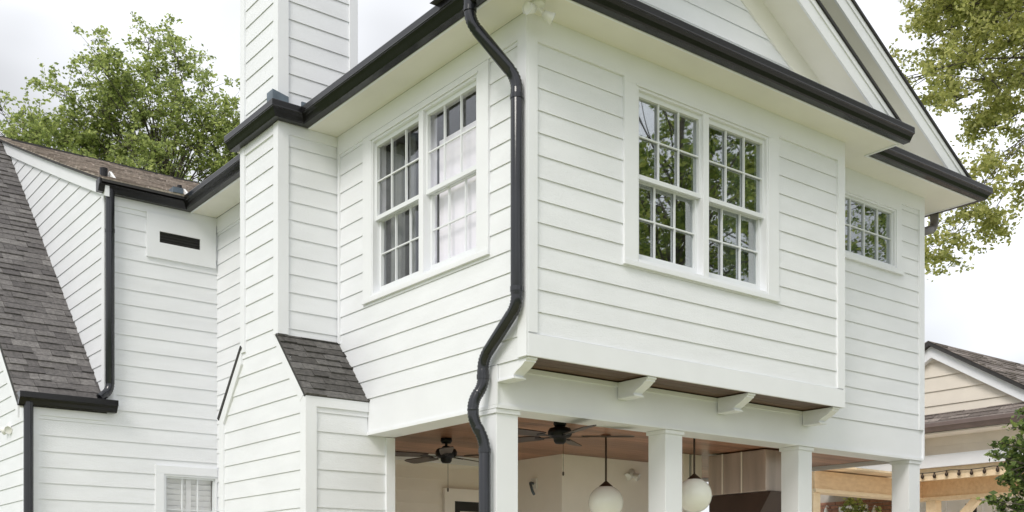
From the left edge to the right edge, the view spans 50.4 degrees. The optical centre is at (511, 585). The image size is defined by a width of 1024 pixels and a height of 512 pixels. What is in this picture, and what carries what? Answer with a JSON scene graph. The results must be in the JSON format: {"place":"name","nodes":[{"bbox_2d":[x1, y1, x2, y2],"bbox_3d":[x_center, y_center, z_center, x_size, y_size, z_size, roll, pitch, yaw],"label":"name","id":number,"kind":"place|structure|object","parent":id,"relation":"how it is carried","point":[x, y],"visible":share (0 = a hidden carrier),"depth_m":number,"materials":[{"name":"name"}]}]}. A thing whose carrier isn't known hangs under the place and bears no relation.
{"place":"outdoors","nodes":[
{"label":"outdoors","id":0,"kind":"place"},
{"bbox_2d":[0,0,1023,511],"label":"sky","id":1,"kind":"structure","parent":0,"point":[980,309],"materials":[{"name":"white"}]},
{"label":"gravel yard","id":2,"kind":"structure","parent":0,"visible":0},
{"bbox_2d":[0,0,992,511],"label":"house","id":3,"kind":"structure","parent":2,"relation":"on","point":[664,232],"depth_m":10.40,"materials":[{"name":"white paint"}]},
{"bbox_2d":[1,422,11,434],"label":"flood light","id":4,"kind":"object","parent":3,"relation":"attached to","point":[7,429],"visible":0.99,"depth_m":12.42,"materials":[{"name":"white plastic"}]},
{"bbox_2d":[155,465,217,511],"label":"window","id":5,"kind":"structure","parent":3,"relation":"in","point":[177,488],"depth_m":12.92,"materials":[{"name":"white paint"}]},
{"bbox_2d":[362,59,490,304],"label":"window","id":6,"kind":"structure","parent":3,"relation":"in","point":[426,171],"depth_m":9.56,"materials":[{"name":"white paint"}]},
{"bbox_2d":[395,437,478,491],"bbox_3d":[-0.632,-1.210,10.958,1.293,0.540,1.236,0,0,32],"label":"ceiling fan","id":7,"kind":"object","parent":3,"relation":"hanging from","point":[446,453],"visible":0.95,"depth_m":10.86,"materials":[{"name":"black metal"}]},
{"bbox_2d":[455,501,478,511],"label":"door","id":8,"kind":"structure","parent":3,"relation":"in","point":[460,506],"depth_m":12.60,"materials":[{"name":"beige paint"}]},
{"bbox_2d":[529,478,536,494],"bbox_3d":[0.230,-1.139,12.551,0.103,0.201,0.123,0,0,-38],"label":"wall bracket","id":9,"kind":"object","parent":3,"relation":"attached to","point":[533,483],"depth_m":12.54,"materials":[{"name":"black plastic"}]},
{"bbox_2d":[522,0,555,24],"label":"flood light","id":10,"kind":"object","parent":3,"relation":"attached to","point":[531,7],"visible":1,"depth_m":8.21,"materials":[{"name":"white plastic"}]},
{"bbox_2d":[518,421,634,475],"bbox_3d":[0.483,-1.232,9.787,1.236,0.495,1.293,0,0,-2],"label":"ceiling fan","id":11,"kind":"object","parent":3,"relation":"hanging from","point":[559,433],"visible":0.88,"depth_m":9.73,"materials":[{"name":"black metal"}]},
{"bbox_2d":[588,434,622,511],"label":"pendant lamp","id":12,"kind":"object","parent":3,"relation":"hanging from","point":[605,496],"visible":0.92,"depth_m":10.58,"materials":[{"name":"white glass"}]},
{"bbox_2d":[625,469,639,480],"bbox_3d":[1.419,-1.310,12.866,0.232,0.149,0.112,0,0,-29],"label":"flood light","id":13,"kind":"object","parent":3,"relation":"attached to","point":[632,474],"visible":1,"depth_m":12.86,"materials":[{"name":"white plastic"}]},
{"bbox_2d":[682,454,701,481],"bbox_3d":[1.939,-1.245,12.360,0.300,0.460,0.300,0,0,-38],"label":"white cabinet","id":14,"kind":"object","parent":3,"relation":"attached to","point":[687,466],"visible":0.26,"depth_m":12.25,"materials":[{"name":"beige paint"}]},
{"bbox_2d":[682,438,711,511],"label":"pendant lamp","id":15,"kind":"object","parent":3,"relation":"hanging from","point":[696,493],"visible":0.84,"depth_m":10.60,"materials":[{"name":"white glass"}]},
{"bbox_2d":[623,74,779,301],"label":"window","id":16,"kind":"structure","parent":3,"relation":"in","point":[701,182],"depth_m":10.08,"materials":[{"name":"white paint"}]},
{"bbox_2d":[708,449,780,511],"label":"tall cabinet","id":17,"kind":"object","parent":3,"relation":"on","point":[747,481],"visible":0.88,"depth_m":11.88,"materials":[{"name":"brown light taupe-brown wood"}]},
{"bbox_2d":[845,181,904,275],"bbox_3d":[3.567,-3.867,12.106,1.340,0.805,0.938,0,0,-38],"label":"window","id":18,"kind":"structure","parent":3,"relation":"in","point":[873,221],"depth_m":12.08,"materials":[{"name":"white paint"}]},
{"bbox_2d":[976,407,1023,511],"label":"shrub","id":19,"kind":"object","parent":2,"relation":"on","point":[1013,458],"visible":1,"depth_m":11.08,"materials":[{"name":"green plant"}]},
{"bbox_3d":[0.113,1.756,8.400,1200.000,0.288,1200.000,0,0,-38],"label":"lawn","id":20,"kind":"structure","parent":0,"visible":0},
{"bbox_2d":[0,86,107,157],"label":"maple tree","id":21,"kind":"object","parent":20,"relation":"on","point":[33,134],"visible":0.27,"depth_m":27.15,"materials":[{"name":"green plant"}]},
{"bbox_2d":[23,11,239,182],"bbox_3d":[-8.921,-6.385,28.065,6.528,16.179,6.216,0,0,-38],"label":"maple tree","id":22,"kind":"object","parent":20,"relation":"on","point":[123,90],"visible":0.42,"depth_m":27.44,"materials":[{"name":"green plant"}]},
{"bbox_2d":[889,0,1023,281],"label":"oak tree","id":23,"kind":"object","parent":20,"relation":"on","point":[985,19],"visible":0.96,"depth_m":29.42,"materials":[{"name":"green plant"}]},
{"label":"patio","id":24,"kind":"structure","parent":0,"visible":0},
{"bbox_2d":[838,497,881,511],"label":"shrub","id":25,"kind":"object","parent":24,"relation":"on","point":[854,506],"visible":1,"depth_m":22.13,"materials":[{"name":"green plant"}]},
{"bbox_2d":[812,462,1019,511],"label":"timber porch frame","id":26,"kind":"object","parent":24,"relation":"on","point":[861,483],"visible":0.59,"depth_m":17.88,"materials":[{"name":"beige wood"}]},
{"bbox_2d":[920,466,1012,478],"bbox_3d":[7.633,-1.844,17.289,0.056,0.124,2.927,0,0,-38],"label":"string light","id":27,"kind":"object","parent":26,"relation":"hanging from","point":[959,473],"visible":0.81,"depth_m":17.72,"materials":[{"name":"brown metal"}]},
{"bbox_2d":[820,341,1023,511],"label":"neighbor house","id":28,"kind":"structure","parent":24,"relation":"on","point":[974,401],"depth_m":17.71,"materials":[{"name":"beige paint"}]},
{"bbox_2d":[839,505,867,511],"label":"window","id":29,"kind":"structure","parent":28,"relation":"in","point":[863,505],"depth_m":23.40,"materials":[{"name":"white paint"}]},
{"bbox_2d":[925,501,946,511],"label":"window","id":30,"kind":"structure","parent":28,"relation":"in","point":[943,503],"depth_m":21.60,"materials":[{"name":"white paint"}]},
{"bbox_2d":[960,498,982,511],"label":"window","id":31,"kind":"structure","parent":28,"relation":"in","point":[979,508],"depth_m":21.15,"materials":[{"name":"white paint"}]}
]}

